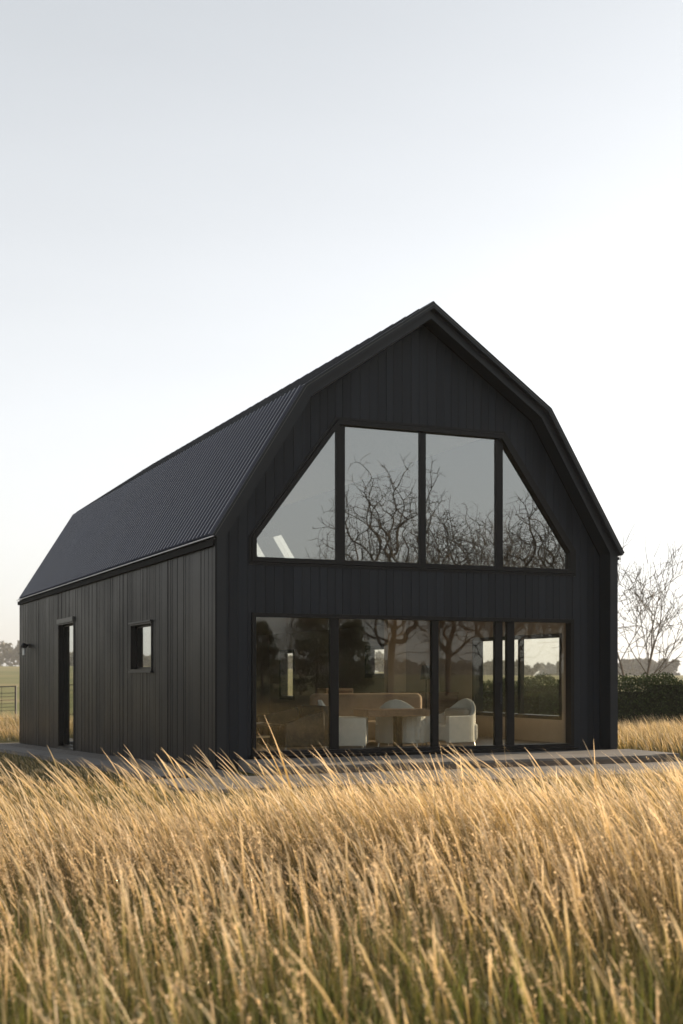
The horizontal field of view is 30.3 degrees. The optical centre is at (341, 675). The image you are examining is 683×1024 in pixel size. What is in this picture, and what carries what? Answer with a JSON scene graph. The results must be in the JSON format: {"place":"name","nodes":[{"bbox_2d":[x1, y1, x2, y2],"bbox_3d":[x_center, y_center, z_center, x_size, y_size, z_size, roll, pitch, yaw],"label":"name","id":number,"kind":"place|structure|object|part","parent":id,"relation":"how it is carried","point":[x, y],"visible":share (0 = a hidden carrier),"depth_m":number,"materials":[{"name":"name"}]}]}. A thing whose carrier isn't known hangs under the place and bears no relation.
{"place":"outdoors","nodes":[
{"label":"outdoors","id":0,"kind":"place"},
{"bbox_2d":[0,745,187,781],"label":"path","id":1,"kind":"structure","parent":0,"point":[60,757],"depth_m":21.58,"materials":[{"name":"grey concrete"}]},
{"bbox_2d":[0,666,682,1023],"bbox_3d":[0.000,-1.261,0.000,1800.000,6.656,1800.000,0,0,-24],"label":"ground","id":2,"kind":"structure","parent":0,"point":[9,675],"depth_m":18.77,"materials":[{"name":"plant"}]},
{"bbox_2d":[0,686,16,719],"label":"wire fence","id":3,"kind":"object","parent":2,"relation":"on","point":[1,700],"visible":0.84,"depth_m":53.99,"materials":[{"name":"metal"}]},
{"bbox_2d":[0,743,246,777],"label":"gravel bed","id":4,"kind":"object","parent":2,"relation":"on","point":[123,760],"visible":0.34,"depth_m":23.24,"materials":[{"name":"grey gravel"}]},
{"bbox_2d":[16,301,624,770],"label":"barn house","id":5,"kind":"structure","parent":2,"relation":"on","point":[414,489],"depth_m":22.59,"materials":[{"name":"black wood"}]},
{"bbox_2d":[20,643,29,654],"bbox_3d":[-8.710,-0.716,34.739,0.239,0.330,0.179,0,0,-24],"label":"wall lamp","id":6,"kind":"object","parent":5,"relation":"attached to","point":[23,646],"visible":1,"depth_m":34.70,"materials":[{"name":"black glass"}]},
{"bbox_2d":[56,616,74,750],"bbox_3d":[-6.507,0.224,30.223,0.260,3.170,1.900,0,0,-24],"label":"side door","id":7,"kind":"structure","parent":5,"relation":"in","point":[65,626],"depth_m":30.77,"materials":[{"name":"clear glass"}]},
{"bbox_2d":[128,620,152,672],"bbox_3d":[-3.692,-0.528,23.782,0.260,0.965,1.660,0,0,-24],"label":"window","id":8,"kind":"structure","parent":5,"relation":"in","point":[140,631],"depth_m":24.09,"materials":[{"name":"clear glass"}]},
{"bbox_2d":[256,723,280,750],"bbox_3d":[-1.391,1.049,20.913,0.640,0.480,0.500,0,0,-24],"label":"side table","id":9,"kind":"object","parent":5,"relation":"on","point":[267,725],"visible":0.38,"depth_m":20.79,"materials":[{"name":"brown wood"}]},
{"bbox_2d":[264,532,294,557],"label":"roof window","id":10,"kind":"structure","parent":5,"relation":"in","point":[269,539],"depth_m":35.87,"materials":[{"name":"clear glass"}]},
{"bbox_2d":[279,649,294,699],"bbox_3d":[-1.508,-0.016,37.123,0.228,1.470,1.200,0,0,-24],"label":"window","id":11,"kind":"structure","parent":5,"relation":"in","point":[283,654],"depth_m":37.55,"materials":[{"name":"clear glass"}]},
{"bbox_2d":[257,705,327,750],"bbox_3d":[-0.768,0.901,21.322,0.985,0.776,1.000,0,0,-30],"label":"sofa","id":12,"kind":"object","parent":5,"relation":"on","point":[308,728],"visible":0.88,"depth_m":21.00,"materials":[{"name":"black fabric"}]},
{"bbox_2d":[317,688,352,692],"bbox_3d":[-0.129,0.754,25.816,0.600,0.970,0.525,0,0,-24],"label":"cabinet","id":13,"kind":"object","parent":5,"relation":"on","point":[341,690],"visible":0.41,"depth_m":25.64,"materials":[{"name":"brown wood"}]},
{"bbox_3d":[-0.028,0.749,25.586,0.540,0.880,0.023,0,0,-24],"label":"door","id":14,"kind":"part","parent":13,"relation":"part of","materials":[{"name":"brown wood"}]},
{"bbox_2d":[318,700,367,747],"bbox_3d":[0.015,0.861,21.924,0.860,0.864,0.920,0,0,3],"label":"armchair","id":15,"kind":"object","parent":5,"relation":"on","point":[353,730],"visible":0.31,"depth_m":21.46,"materials":[{"name":"white fabric"}]},
{"bbox_2d":[309,693,421,739],"bbox_3d":[0.581,0.819,23.990,2.270,0.940,0.950,0,0,-15],"label":"sofa","id":16,"kind":"object","parent":5,"relation":"on","point":[349,703],"visible":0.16,"depth_m":24.17,"materials":[{"name":"beige fabric"}]},
{"bbox_2d":[365,645,383,677],"bbox_3d":[0.975,-0.341,31.441,0.228,0.820,1.400,0,0,-24],"label":"window","id":17,"kind":"structure","parent":5,"relation":"in","point":[369,649],"depth_m":31.95,"materials":[{"name":"black glass"}]},
{"bbox_2d":[354,708,429,747],"bbox_3d":[0.876,0.939,22.068,1.200,0.700,0.600,0,0,-24],"label":"table","id":18,"kind":"object","parent":5,"relation":"on","point":[397,714],"visible":0.77,"depth_m":21.93,"materials":[{"name":"brown wood"}]},
{"bbox_2d":[375,699,429,746],"bbox_3d":[1.086,0.861,22.735,0.920,0.864,0.860,0,0,19],"label":"armchair","id":19,"kind":"object","parent":5,"relation":"on","point":[416,730],"visible":0.73,"depth_m":22.36,"materials":[{"name":"white fabric"}]},
{"bbox_2d":[252,420,573,573],"bbox_3d":[1.340,-3.003,21.405,6.084,2.379,0.145,0,0,-24],"label":"gable window","id":20,"kind":"structure","parent":5,"relation":"in","point":[501,442],"depth_m":21.41,"materials":[{"name":"clear glass"}]},
{"bbox_2d":[370,692,458,713],"bbox_3d":[1.585,0.829,27.452,1.810,0.920,0.680,0,0,-24],"label":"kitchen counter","id":21,"kind":"object","parent":5,"relation":"on","point":[448,699],"visible":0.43,"depth_m":27.38,"materials":[{"name":"brown wood"}]},
{"bbox_2d":[420,665,429,708],"bbox_3d":[1.802,0.539,26.892,0.280,1.500,0.280,0,0,-24],"label":"floor lamp","id":22,"kind":"object","parent":5,"relation":"on","point":[425,671],"visible":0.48,"depth_m":26.80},
{"bbox_2d":[421,698,476,745],"bbox_3d":[1.985,0.861,23.050,0.860,0.864,0.920,0,0,-36],"label":"armchair","id":23,"kind":"object","parent":5,"relation":"on","point":[457,722],"visible":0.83,"depth_m":22.69,"materials":[{"name":"white fabric"}]},
{"bbox_2d":[472,633,561,719],"bbox_3d":[3.578,0.029,25.485,0.228,1.640,3.400,0,0,-24],"label":"window","id":24,"kind":"structure","parent":5,"relation":"in","point":[477,643],"depth_m":25.41,"materials":[{"name":"clear glass"}]},
{"bbox_2d":[0,834,669,1023],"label":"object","id":25,"kind":"object","parent":2,"relation":"on","point":[276,942],"visible":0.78,"depth_m":4.54,"materials":[{"name":"brown plant"}]},
{"bbox_2d":[0,640,679,675],"bbox_3d":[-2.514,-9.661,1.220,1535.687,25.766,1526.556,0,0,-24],"label":"distant woods","id":26,"kind":"object","parent":2,"relation":"on","point":[10,654],"visible":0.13,"depth_m":663.01,"materials":[{"name":"green plant"}]},
{"bbox_2d":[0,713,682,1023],"bbox_3d":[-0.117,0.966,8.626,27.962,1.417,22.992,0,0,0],"label":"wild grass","id":27,"kind":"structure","parent":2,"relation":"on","point":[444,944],"depth_m":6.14,"materials":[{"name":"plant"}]},
{"bbox_2d":[0,711,682,802],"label":"meadow grass","id":28,"kind":"structure","parent":2,"relation":"on","point":[644,734],"depth_m":24.12,"materials":[{"name":"plant"}]},
{"bbox_2d":[483,670,682,726],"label":"hedge","id":29,"kind":"object","parent":2,"relation":"on","point":[657,698],"visible":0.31,"depth_m":42.55,"materials":[{"name":"green plant"}]},
{"bbox_2d":[545,522,682,689],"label":"bare tree","id":30,"kind":"object","parent":2,"relation":"on","point":[652,629],"visible":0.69,"depth_m":59.69,"materials":[{"name":"grey plant"}]},
{"bbox_2d":[0,0,682,674],"label":"sky","id":31,"kind":"structure","parent":0,"point":[206,205],"materials":[{"name":"white"}]},
{"bbox_2d":[150,761,682,793],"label":"paving","id":32,"kind":"structure","parent":0,"point":[384,776],"depth_m":17.93,"materials":[{"name":"grey concrete"}]},
{"bbox_2d":[238,749,678,774],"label":"terrace","id":33,"kind":"structure","parent":0,"point":[546,758],"depth_m":19.94,"materials":[{"name":"grey concrete"}]}
]}

